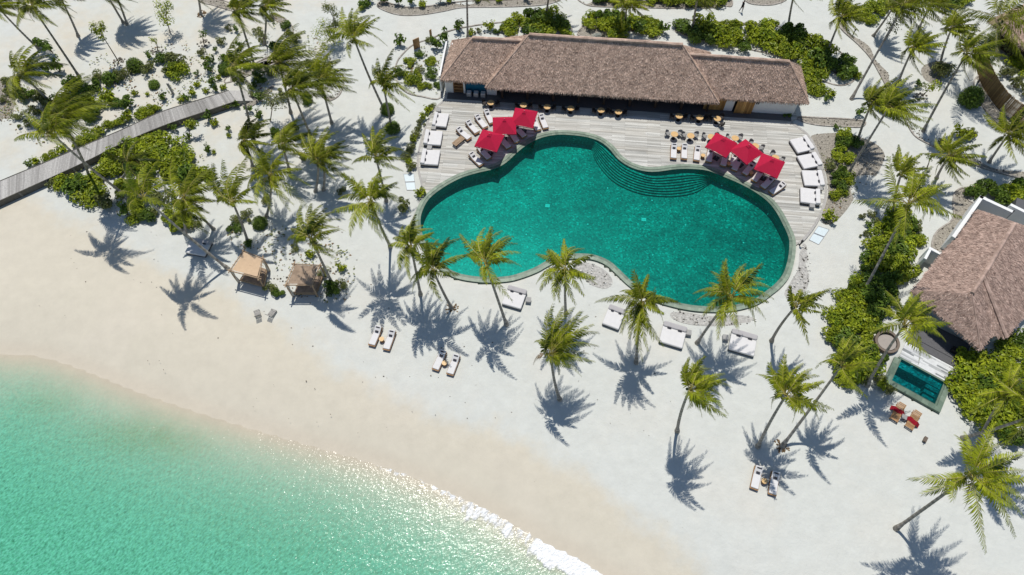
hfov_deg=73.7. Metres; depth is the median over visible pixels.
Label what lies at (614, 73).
pool bar
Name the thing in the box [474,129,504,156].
parasol
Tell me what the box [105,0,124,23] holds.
coconut palm
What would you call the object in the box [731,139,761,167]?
parasol
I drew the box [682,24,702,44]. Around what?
shrub
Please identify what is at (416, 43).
timber board
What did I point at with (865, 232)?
shrub
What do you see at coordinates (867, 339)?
shrub
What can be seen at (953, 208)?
kerb
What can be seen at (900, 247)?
shrub
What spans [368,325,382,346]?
sun lounger
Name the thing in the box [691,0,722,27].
coconut palm
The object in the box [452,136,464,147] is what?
wooden bench
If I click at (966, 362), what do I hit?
shrub
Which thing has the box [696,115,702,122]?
dining table
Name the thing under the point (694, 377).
coconut palm
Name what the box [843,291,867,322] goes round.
shrub
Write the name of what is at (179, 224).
shrub
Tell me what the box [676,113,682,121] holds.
dining table
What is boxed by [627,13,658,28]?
shrub
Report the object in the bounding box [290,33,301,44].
shrub
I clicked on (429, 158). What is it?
daybed
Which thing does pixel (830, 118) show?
kerb
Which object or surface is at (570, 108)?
dining table
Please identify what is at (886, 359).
shrub
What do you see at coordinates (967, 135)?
seedling
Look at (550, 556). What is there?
sea water
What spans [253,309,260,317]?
slatted chair
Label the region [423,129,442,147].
daybed
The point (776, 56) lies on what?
kerb
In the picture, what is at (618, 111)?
dining table
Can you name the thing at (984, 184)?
shrub
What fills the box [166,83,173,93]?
timber board
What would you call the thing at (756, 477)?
sun lounger
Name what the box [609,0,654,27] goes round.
coconut palm
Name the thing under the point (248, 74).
kerb
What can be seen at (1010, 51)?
shrub
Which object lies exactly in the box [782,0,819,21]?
coconut palm
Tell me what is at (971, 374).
shrub
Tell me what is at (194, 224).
shrub
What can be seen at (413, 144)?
shrub
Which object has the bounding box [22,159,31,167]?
seedling
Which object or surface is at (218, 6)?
kerb
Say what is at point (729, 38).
shrub
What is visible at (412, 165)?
shrub
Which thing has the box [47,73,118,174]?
coconut palm
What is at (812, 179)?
daybed
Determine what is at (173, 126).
seedling
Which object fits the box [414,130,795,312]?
swimming pool
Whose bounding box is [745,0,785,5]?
kerb
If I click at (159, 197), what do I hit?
shrub
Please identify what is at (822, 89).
shrub
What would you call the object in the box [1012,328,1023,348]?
shrub
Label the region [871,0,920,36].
coconut palm
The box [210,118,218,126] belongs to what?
seedling
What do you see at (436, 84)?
shrub
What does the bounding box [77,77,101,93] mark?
shrub
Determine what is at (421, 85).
shrub
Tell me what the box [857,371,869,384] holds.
shrub
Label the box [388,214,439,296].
coconut palm
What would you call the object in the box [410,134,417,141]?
seedling
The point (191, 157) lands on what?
shrub
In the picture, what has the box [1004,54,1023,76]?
shrub
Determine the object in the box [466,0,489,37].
coconut palm
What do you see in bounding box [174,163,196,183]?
shrub
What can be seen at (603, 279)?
gravel bed
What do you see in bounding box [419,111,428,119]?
seedling
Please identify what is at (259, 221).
shrub
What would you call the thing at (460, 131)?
sun lounger
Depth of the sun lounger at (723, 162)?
76.78 m
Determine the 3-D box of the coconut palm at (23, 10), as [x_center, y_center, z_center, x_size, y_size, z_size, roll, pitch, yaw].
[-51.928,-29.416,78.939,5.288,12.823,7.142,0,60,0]
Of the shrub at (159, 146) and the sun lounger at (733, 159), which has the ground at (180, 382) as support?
the shrub at (159, 146)
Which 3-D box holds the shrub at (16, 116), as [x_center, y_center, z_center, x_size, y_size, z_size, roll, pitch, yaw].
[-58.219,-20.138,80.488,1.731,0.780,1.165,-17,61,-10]
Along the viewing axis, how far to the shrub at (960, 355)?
64.61 m
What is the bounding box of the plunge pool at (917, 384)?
[885,356,949,413]
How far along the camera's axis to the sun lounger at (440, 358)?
64.80 m
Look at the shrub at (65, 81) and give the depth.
82.88 m
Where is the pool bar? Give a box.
[439,32,809,120]
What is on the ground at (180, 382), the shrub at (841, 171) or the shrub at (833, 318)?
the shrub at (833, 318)
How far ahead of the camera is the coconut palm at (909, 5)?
74.80 m
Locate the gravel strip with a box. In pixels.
[840,21,1023,176]
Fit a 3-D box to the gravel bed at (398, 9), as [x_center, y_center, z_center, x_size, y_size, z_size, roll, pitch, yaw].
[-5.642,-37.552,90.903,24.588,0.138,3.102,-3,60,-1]
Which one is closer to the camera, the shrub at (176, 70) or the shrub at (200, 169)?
the shrub at (200, 169)
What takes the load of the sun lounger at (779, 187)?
on the pool deck
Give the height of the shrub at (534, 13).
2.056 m
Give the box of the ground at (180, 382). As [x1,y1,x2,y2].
[0,0,1023,574]
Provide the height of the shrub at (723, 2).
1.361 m
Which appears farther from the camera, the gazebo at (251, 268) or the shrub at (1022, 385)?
the gazebo at (251, 268)
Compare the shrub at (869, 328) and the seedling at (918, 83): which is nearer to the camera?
the shrub at (869, 328)
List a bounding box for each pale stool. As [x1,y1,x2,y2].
[466,90,471,96]
[473,90,478,96]
[480,91,485,97]
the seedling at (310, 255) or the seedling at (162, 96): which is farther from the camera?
the seedling at (162, 96)
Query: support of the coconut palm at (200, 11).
on the ground at (180, 382)
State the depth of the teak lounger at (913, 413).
61.98 m
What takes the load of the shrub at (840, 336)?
on the ground at (180, 382)
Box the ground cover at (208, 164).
[0,18,911,303]
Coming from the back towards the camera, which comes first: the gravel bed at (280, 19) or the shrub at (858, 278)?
the gravel bed at (280, 19)
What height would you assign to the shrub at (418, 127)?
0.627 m
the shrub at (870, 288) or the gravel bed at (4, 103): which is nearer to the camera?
the shrub at (870, 288)
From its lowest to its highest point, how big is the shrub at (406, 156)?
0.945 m
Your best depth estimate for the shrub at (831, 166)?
76.43 m
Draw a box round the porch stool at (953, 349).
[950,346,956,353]
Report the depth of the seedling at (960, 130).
78.47 m
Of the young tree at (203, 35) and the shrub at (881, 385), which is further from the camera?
the young tree at (203, 35)
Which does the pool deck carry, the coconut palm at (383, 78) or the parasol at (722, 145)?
the parasol at (722, 145)
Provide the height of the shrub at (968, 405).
1.414 m
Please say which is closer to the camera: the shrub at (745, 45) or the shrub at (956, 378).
the shrub at (956, 378)
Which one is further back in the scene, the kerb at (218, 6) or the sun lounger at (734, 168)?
the kerb at (218, 6)
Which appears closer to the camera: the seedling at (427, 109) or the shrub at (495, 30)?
the seedling at (427, 109)
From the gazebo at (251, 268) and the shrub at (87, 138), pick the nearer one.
the gazebo at (251, 268)
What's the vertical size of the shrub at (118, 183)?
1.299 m
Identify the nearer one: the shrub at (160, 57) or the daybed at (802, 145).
the daybed at (802, 145)
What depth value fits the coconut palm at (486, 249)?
59.70 m
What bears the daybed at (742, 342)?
on the ground at (180, 382)
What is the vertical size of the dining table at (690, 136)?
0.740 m
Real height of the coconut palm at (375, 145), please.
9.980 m
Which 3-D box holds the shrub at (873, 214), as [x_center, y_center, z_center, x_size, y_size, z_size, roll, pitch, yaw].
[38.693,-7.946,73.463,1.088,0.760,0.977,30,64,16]
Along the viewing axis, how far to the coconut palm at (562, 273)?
60.01 m
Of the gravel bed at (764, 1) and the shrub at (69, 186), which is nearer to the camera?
the shrub at (69, 186)
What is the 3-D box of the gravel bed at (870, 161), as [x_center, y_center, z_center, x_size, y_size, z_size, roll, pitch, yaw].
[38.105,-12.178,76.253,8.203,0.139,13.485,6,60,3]
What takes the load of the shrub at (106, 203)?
on the ground at (180, 382)
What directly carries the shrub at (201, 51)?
on the ground at (180, 382)
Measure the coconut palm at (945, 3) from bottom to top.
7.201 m
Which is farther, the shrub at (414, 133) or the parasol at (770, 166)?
the shrub at (414, 133)
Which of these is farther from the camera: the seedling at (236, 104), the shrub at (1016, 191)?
the seedling at (236, 104)
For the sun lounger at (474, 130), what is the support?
on the pool deck
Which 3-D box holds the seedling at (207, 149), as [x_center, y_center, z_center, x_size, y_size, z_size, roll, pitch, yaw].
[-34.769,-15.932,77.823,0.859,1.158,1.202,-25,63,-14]
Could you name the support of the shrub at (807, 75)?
on the ground at (180, 382)
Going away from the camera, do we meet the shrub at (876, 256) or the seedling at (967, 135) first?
the shrub at (876, 256)
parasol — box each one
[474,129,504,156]
[493,117,515,140]
[513,108,537,132]
[705,133,736,160]
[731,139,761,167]
[754,153,784,180]
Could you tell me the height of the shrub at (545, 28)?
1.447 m
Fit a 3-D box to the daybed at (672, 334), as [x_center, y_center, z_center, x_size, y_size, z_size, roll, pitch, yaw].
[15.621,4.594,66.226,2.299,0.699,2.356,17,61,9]
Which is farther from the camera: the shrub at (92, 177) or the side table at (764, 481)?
the shrub at (92, 177)
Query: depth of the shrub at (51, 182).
75.01 m
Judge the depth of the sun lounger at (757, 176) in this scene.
75.71 m
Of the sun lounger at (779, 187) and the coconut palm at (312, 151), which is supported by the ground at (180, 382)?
the coconut palm at (312, 151)
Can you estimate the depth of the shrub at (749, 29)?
87.45 m
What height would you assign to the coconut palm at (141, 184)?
14.990 m
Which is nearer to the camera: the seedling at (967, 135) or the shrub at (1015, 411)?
the shrub at (1015, 411)
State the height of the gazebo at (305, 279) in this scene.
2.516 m
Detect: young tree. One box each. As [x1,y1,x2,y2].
[89,20,125,66]
[148,37,163,54]
[152,0,174,32]
[185,118,199,132]
[196,30,209,48]
[258,32,271,48]
[258,90,290,121]
[311,17,342,50]
[321,0,340,32]
[885,14,901,40]
[913,79,941,101]
[925,152,935,167]
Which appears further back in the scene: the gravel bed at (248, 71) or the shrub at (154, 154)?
the gravel bed at (248, 71)
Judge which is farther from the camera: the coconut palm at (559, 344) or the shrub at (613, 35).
the shrub at (613, 35)
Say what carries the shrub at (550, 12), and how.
on the ground at (180, 382)
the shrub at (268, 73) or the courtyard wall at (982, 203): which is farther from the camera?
the shrub at (268, 73)
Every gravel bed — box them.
[0,78,14,123]
[202,0,232,9]
[230,52,283,80]
[243,87,271,105]
[272,15,290,28]
[273,256,349,299]
[378,0,556,14]
[403,26,570,93]
[573,262,611,288]
[578,18,658,38]
[583,0,731,7]
[670,311,756,325]
[747,0,782,3]
[784,243,810,296]
[799,117,862,125]
[811,133,884,224]
[921,61,952,83]
[933,188,971,250]
[976,77,1019,124]
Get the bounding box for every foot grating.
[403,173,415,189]
[809,226,828,244]
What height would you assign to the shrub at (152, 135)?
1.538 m
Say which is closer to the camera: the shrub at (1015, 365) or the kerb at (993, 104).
the shrub at (1015, 365)
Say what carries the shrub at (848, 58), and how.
on the ground at (180, 382)
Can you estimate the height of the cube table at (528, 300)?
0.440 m
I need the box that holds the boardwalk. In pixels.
[0,90,253,206]
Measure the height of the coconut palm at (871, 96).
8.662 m
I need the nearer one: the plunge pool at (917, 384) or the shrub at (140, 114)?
the plunge pool at (917, 384)
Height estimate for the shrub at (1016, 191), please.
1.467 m
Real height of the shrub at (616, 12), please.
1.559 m
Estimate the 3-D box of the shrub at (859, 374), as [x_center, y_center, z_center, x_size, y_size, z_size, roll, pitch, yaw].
[32.362,7.241,64.354,3.240,1.397,3.609,41,68,21]
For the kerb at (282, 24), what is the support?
on the ground at (180, 382)
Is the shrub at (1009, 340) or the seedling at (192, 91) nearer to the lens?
the shrub at (1009, 340)
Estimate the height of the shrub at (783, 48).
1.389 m
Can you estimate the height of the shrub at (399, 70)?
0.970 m
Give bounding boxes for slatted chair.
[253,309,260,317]
[265,308,276,316]
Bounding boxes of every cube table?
[525,297,530,303]
[685,329,691,336]
[722,334,728,340]
[808,203,814,209]
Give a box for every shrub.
[0,76,11,93]
[0,95,10,103]
[6,87,15,96]
[10,111,24,119]
[15,87,35,98]
[17,118,29,128]
[24,105,40,114]
[31,88,45,102]
[40,149,59,161]
[41,98,52,119]
[44,178,59,188]
[53,173,74,191]
[60,74,81,85]
[60,172,87,194]
[69,181,107,208]
[70,90,80,98]
[71,135,84,147]
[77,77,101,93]
[78,92,101,113]
[79,163,115,190]
[80,127,99,143]
[83,104,100,122]
[92,69,107,79]
[93,193,111,208]
[97,145,124,175]
[101,71,121,87]
[102,117,125,128]
[110,94,129,107]
[112,68,130,80]
[113,177,136,198]
[117,134,150,157]
[124,197,144,225]
[125,57,143,73]
[131,161,156,179]
[133,106,147,119]
[134,147,164,174]
[135,130,165,151]
[137,206,155,222]
[139,60,153,73]
[145,104,161,115]
[147,130,187,158]
[148,79,160,89]
[150,191,169,214]
[152,51,166,63]
[153,149,188,180]
[160,207,178,227]
[161,51,187,74]
[163,59,190,81]
[167,144,194,168]
[169,211,192,231]
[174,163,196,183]
[187,164,215,182]
[188,219,202,229]
[196,48,205,54]
[215,36,225,45]
[217,62,229,73]
[218,54,228,62]
[220,65,228,76]
[224,24,232,31]
[225,221,243,233]
[229,214,245,223]
[240,208,252,221]
[242,238,252,247]
[247,82,256,89]
[251,26,262,35]
[251,215,268,230]
[252,69,266,83]
[261,193,271,204]
[262,281,277,291]
[264,67,276,76]
[268,41,282,49]
[270,127,279,137]
[271,288,285,297]
[273,88,285,100]
[280,20,290,28]
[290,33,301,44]
[290,244,298,252]
[302,95,312,104]
[317,266,329,276]
[322,279,340,296]
[335,278,347,288]
[336,186,345,195]
[357,0,370,10]
[379,102,393,115]
[385,120,400,134]
[394,67,404,76]
[397,196,409,212]
[400,150,413,159]
[403,57,416,67]
[403,69,422,85]
[405,141,415,148]
[405,146,413,153]
[406,161,416,171]
[411,130,421,137]
[414,49,424,56]
[414,123,421,130]
[415,64,425,72]
[416,81,432,90]
[416,117,425,125]
[424,55,436,65]
[424,66,437,78]
[433,81,439,88]
[493,28,500,33]
[499,21,517,36]
[504,11,530,30]
[520,22,541,33]
[522,7,548,24]
[529,18,556,33]
[539,4,566,24]
[548,14,570,29]
[557,25,574,35]
[581,9,605,29]
[592,0,606,3]
[592,32,601,36]
[595,9,613,18]
[600,16,628,34]
[606,24,629,38]
[610,9,630,22]
[624,18,647,33]
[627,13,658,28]
[640,15,663,37]
[648,0,662,4]
[662,0,684,6]
[672,18,690,33]
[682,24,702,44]
[685,0,695,7]
[691,12,718,35]
[700,24,718,44]
[707,21,733,34]
[708,0,727,5]
[712,26,744,47]
[722,18,743,31]
[735,38,751,51]
[743,20,761,38]
[745,18,776,46]
[760,30,792,52]
[764,17,779,28]
[771,41,801,59]
[776,28,791,37]
[780,22,807,41]
[788,33,822,56]
[797,56,830,78]
[802,65,821,94]
[806,80,828,96]
[807,47,837,68]
[810,34,839,54]
[821,302,848,327]
[821,326,841,344]
[824,57,857,79]
[825,157,841,170]
[829,188,849,201]
[830,165,848,179]
[830,179,848,193]
[831,144,856,164]
[831,287,856,314]
[832,326,861,348]
[832,368,861,389]
[833,355,872,383]
[835,127,853,138]
[835,135,853,147]
[838,71,862,79]
[838,170,855,185]
[838,304,870,334]
[839,52,857,65]
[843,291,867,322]
[846,135,864,148]
[846,311,878,339]
[847,1,872,14]
[847,271,876,294]
[848,333,880,361]
[855,345,885,378]
[857,4,880,25]
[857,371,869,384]
[858,213,866,218]
[859,230,869,236]
[859,250,884,268]
[859,264,881,282]
[859,280,887,301]
[861,235,887,254]
[861,343,888,363]
[863,247,908,284]
[863,269,889,290]
[863,291,887,321]
[864,0,886,16]
[867,209,876,218]
[867,220,902,245]
[874,374,886,383]
[876,284,900,305]
[876,319,887,331]
[880,305,894,318]
[881,207,914,233]
[881,233,909,256]
[885,270,905,288]
[885,385,896,394]
[886,202,916,221]
[888,253,922,281]
[894,232,918,264]
[896,216,918,235]
[908,219,922,233]
[911,233,928,247]
[931,61,958,77]
[943,368,981,398]
[946,0,960,6]
[950,380,993,422]
[952,346,989,367]
[954,359,998,397]
[957,0,974,6]
[957,85,985,109]
[958,356,979,373]
[963,184,984,199]
[970,347,1004,381]
[972,396,1015,432]
[974,178,996,196]
[974,402,1018,445]
[976,373,1011,403]
[988,36,1001,49]
[988,186,1014,205]
[989,183,1010,200]
[991,352,1023,380]
[992,397,1022,419]
[994,338,1023,357]
[996,356,1023,388]
[997,426,1023,446]
[999,65,1018,76]
[999,329,1020,348]
[1002,43,1018,55]
[1002,180,1023,204]
[1002,399,1023,427]
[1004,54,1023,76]
[1009,75,1023,91]
[1010,176,1023,187]
[1011,382,1023,406]
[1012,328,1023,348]
[1015,426,1023,445]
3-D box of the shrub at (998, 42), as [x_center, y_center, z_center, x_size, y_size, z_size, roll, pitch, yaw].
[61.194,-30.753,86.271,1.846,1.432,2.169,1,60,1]
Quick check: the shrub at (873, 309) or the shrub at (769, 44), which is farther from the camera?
the shrub at (769, 44)
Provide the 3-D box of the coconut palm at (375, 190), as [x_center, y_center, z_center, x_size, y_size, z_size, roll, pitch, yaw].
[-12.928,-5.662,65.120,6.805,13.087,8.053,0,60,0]
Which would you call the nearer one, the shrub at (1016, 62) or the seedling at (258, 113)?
the seedling at (258, 113)
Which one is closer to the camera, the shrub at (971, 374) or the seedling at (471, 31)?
the shrub at (971, 374)
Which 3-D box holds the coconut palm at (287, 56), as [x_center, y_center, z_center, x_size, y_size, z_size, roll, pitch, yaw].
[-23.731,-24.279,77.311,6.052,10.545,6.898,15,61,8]
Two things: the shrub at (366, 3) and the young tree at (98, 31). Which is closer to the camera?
the young tree at (98, 31)
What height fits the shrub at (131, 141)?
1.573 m
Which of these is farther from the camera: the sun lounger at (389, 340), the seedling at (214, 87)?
the seedling at (214, 87)
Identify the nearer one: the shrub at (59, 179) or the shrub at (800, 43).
the shrub at (59, 179)
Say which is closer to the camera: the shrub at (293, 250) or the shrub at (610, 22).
the shrub at (293, 250)
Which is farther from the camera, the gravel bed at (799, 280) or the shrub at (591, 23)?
the shrub at (591, 23)
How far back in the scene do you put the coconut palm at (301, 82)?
70.81 m
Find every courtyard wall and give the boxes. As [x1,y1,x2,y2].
[940,195,1012,249]
[1007,203,1023,224]
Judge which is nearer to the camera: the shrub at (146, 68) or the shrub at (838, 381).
the shrub at (838, 381)
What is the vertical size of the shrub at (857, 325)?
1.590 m
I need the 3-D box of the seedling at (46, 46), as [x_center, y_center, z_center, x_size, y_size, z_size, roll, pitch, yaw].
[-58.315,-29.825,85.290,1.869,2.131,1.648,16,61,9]
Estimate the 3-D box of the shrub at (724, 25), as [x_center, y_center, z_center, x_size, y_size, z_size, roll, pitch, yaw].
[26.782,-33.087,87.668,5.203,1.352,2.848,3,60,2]
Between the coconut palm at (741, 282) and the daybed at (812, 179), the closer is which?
the coconut palm at (741, 282)
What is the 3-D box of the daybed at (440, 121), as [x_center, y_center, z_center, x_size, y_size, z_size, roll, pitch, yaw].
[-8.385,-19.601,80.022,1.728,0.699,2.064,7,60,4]
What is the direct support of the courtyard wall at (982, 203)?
on the ground at (180, 382)
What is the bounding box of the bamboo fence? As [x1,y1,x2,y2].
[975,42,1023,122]
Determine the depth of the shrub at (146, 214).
72.75 m
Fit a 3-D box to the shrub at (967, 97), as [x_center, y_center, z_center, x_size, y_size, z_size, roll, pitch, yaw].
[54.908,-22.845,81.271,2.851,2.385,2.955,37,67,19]
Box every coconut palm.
[0,0,40,50]
[6,44,67,112]
[14,102,126,197]
[16,0,81,77]
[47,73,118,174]
[56,0,84,37]
[104,140,159,179]
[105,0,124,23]
[112,0,136,25]
[116,159,229,270]
[163,156,219,232]
[171,195,208,235]
[197,0,213,17]
[208,156,256,240]
[224,30,277,139]
[226,0,265,62]
[237,116,274,167]
[246,147,310,217]
[258,0,291,45]
[267,23,319,113]
[271,119,318,168]
[281,59,334,142]
[287,203,343,280]
[290,126,353,192]
[309,43,356,124]
[313,130,351,191]
[323,5,386,105]
[333,169,409,248]
[352,122,408,202]
[369,48,415,122]
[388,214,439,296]
[406,237,466,313]
[459,226,520,326]
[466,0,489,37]
[534,303,599,401]
[535,239,595,315]
[546,0,562,10]
[596,269,681,364]
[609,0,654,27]
[674,356,729,433]
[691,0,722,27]
[693,258,773,344]
[755,354,833,448]
[769,286,832,345]
[774,335,877,452]
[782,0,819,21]
[827,0,876,47]
[847,76,937,171]
[849,0,944,100]
[852,156,962,284]
[857,77,906,138]
[864,290,952,387]
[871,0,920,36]
[891,144,930,211]
[893,422,1023,554]
[897,20,947,81]
[918,0,957,27]
[920,128,986,183]
[921,18,1007,132]
[935,5,979,63]
[950,0,1023,67]
[960,365,1023,449]
[968,362,1023,450]
[982,105,1023,164]
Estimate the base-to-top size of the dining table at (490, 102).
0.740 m
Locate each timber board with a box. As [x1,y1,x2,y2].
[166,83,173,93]
[413,37,419,49]
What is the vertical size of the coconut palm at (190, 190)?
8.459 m
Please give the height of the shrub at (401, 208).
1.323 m
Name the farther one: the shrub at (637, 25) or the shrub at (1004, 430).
the shrub at (637, 25)
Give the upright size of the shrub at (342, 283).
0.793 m
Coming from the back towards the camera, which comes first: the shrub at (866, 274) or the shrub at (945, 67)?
the shrub at (945, 67)
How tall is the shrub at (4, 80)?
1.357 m
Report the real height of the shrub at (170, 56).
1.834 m
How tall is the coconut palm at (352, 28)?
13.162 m
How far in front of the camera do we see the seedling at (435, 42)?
85.75 m
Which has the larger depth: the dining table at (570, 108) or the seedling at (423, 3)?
the seedling at (423, 3)
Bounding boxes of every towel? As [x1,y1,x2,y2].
[890,405,904,413]
[903,416,919,427]
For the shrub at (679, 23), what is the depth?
88.09 m
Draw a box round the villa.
[900,198,1023,379]
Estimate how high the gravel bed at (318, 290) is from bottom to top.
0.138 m
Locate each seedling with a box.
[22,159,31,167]
[28,156,39,164]
[32,37,47,46]
[36,61,49,71]
[38,38,52,52]
[45,54,62,71]
[54,142,67,152]
[93,123,108,133]
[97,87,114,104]
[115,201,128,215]
[117,94,134,108]
[118,108,131,120]
[131,89,138,95]
[144,50,151,59]
[158,91,166,99]
[167,123,176,129]
[176,95,183,101]
[182,93,190,100]
[183,132,191,140]
[187,85,196,94]
[192,80,200,86]
[200,54,210,61]
[200,109,210,119]
[201,61,213,71]
[201,87,209,92]
[203,142,209,152]
[205,54,214,63]
[206,74,214,83]
[209,82,217,91]
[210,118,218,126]
[219,84,226,89]
[228,100,239,106]
[253,92,263,101]
[254,106,261,118]
[304,249,315,258]
[335,263,346,271]
[393,33,406,45]
[405,157,412,164]
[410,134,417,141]
[413,187,425,197]
[418,0,426,6]
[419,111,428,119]
[423,104,432,112]
[429,35,444,48]
[437,26,448,40]
[453,18,464,30]
[469,28,474,35]
[482,19,494,29]
[658,20,670,31]
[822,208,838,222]
[824,94,831,100]
[827,88,836,96]
[833,123,841,129]
[855,106,866,114]
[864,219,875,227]
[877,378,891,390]
[915,79,926,86]
[954,122,972,136]
[963,128,976,140]
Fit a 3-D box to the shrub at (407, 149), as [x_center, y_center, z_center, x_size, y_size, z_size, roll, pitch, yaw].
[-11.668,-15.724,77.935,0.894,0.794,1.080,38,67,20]
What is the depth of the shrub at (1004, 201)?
74.01 m
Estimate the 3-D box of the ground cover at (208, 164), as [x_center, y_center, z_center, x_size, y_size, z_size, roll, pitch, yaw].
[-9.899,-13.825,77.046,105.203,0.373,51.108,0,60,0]
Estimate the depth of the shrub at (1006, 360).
64.03 m
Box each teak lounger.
[889,402,906,422]
[904,409,921,430]
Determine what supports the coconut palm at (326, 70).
on the ground at (180, 382)
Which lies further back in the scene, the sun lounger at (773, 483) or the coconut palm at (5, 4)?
the coconut palm at (5, 4)
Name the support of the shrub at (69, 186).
on the ground at (180, 382)
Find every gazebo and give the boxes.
[227,248,270,290]
[283,261,325,296]
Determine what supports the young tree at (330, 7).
on the ground at (180, 382)
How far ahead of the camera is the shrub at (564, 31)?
87.53 m
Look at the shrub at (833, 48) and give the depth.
85.29 m
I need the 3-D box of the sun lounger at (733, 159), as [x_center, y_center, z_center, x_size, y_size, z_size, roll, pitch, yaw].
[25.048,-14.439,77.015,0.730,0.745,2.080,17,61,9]
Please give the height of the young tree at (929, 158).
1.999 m
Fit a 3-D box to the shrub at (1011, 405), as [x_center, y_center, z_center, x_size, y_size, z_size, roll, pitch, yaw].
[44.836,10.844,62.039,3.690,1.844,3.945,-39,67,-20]
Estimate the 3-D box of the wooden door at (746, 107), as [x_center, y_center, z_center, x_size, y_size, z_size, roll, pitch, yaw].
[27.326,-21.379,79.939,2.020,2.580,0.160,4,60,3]
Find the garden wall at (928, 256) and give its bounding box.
[915,247,940,265]
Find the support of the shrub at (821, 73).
on the ground at (180, 382)
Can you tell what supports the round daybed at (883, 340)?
on the ground at (180, 382)
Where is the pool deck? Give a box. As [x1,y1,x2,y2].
[419,90,824,244]
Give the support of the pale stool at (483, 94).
on the pool bar
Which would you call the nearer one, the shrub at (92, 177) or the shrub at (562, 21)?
the shrub at (92, 177)
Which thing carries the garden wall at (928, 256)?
on the ground at (180, 382)
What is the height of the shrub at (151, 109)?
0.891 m
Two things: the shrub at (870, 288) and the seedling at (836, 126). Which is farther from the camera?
the seedling at (836, 126)
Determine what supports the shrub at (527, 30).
on the ground at (180, 382)
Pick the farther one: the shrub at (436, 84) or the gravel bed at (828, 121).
the shrub at (436, 84)
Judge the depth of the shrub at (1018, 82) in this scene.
82.67 m
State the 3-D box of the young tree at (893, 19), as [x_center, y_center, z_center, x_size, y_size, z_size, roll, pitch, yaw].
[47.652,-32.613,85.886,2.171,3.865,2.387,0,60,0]
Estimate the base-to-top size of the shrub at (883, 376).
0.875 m
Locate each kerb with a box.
[200,0,233,10]
[223,55,273,82]
[241,85,273,107]
[272,13,293,32]
[328,76,343,100]
[377,0,558,15]
[395,19,572,99]
[417,99,826,244]
[577,17,659,39]
[578,0,732,8]
[675,19,854,85]
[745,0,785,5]
[797,116,865,127]
[838,20,1019,177]
[931,186,972,250]
[973,75,1022,133]
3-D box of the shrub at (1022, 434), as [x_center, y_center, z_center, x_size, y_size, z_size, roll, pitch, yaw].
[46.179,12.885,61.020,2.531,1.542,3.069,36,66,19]
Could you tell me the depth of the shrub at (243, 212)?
73.25 m
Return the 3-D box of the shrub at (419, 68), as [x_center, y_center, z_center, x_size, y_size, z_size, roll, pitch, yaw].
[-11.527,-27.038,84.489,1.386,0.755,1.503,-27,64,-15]
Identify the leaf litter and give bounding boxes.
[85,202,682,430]
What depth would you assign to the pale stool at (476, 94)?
82.05 m
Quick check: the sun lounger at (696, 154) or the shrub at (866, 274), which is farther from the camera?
the sun lounger at (696, 154)
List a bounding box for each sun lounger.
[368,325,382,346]
[382,329,396,350]
[432,349,446,371]
[446,353,460,375]
[456,126,471,140]
[465,119,479,134]
[468,151,483,166]
[474,114,487,128]
[476,147,491,160]
[483,109,492,124]
[501,138,511,149]
[508,134,519,143]
[516,125,526,138]
[533,118,540,131]
[538,113,548,129]
[670,143,676,159]
[681,143,687,159]
[693,145,700,161]
[705,149,712,163]
[719,153,729,167]
[729,153,736,166]
[731,156,741,171]
[741,161,756,176]
[749,465,763,490]
[751,171,762,182]
[759,176,775,190]
[767,470,780,496]
[768,181,786,195]
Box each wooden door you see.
[703,99,726,109]
[734,100,754,113]
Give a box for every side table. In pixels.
[761,478,767,483]
[900,414,907,420]
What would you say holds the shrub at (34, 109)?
on the ground at (180, 382)
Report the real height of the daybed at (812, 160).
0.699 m
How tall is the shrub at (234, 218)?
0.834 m
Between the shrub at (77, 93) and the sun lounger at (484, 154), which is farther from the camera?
the shrub at (77, 93)
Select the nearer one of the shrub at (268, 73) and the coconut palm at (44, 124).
the coconut palm at (44, 124)
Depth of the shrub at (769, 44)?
86.05 m
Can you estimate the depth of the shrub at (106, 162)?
76.06 m
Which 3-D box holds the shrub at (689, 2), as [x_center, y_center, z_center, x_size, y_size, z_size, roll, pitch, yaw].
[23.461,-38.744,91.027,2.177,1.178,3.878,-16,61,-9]
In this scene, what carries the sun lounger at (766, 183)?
on the pool deck
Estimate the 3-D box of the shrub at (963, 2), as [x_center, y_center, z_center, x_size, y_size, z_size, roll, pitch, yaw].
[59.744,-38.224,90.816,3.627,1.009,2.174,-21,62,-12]
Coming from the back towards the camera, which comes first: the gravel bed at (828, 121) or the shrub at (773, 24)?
the shrub at (773, 24)
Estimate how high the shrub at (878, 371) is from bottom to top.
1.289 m
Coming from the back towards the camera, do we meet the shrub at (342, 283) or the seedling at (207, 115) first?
the seedling at (207, 115)
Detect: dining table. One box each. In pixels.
[487,100,493,107]
[520,102,526,108]
[544,104,550,112]
[567,105,573,113]
[598,108,604,115]
[615,109,621,117]
[671,131,677,139]
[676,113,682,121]
[687,133,693,141]
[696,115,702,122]
[714,116,720,124]
[731,135,738,141]
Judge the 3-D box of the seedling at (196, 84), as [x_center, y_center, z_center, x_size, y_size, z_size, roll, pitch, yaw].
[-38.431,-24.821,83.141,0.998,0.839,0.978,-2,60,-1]
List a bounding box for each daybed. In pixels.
[185,237,212,257]
[420,148,439,166]
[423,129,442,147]
[432,112,448,128]
[502,285,526,310]
[602,304,625,330]
[658,321,686,349]
[728,328,757,357]
[789,135,814,154]
[796,152,822,169]
[799,187,820,206]
[801,170,824,187]
[873,330,899,354]

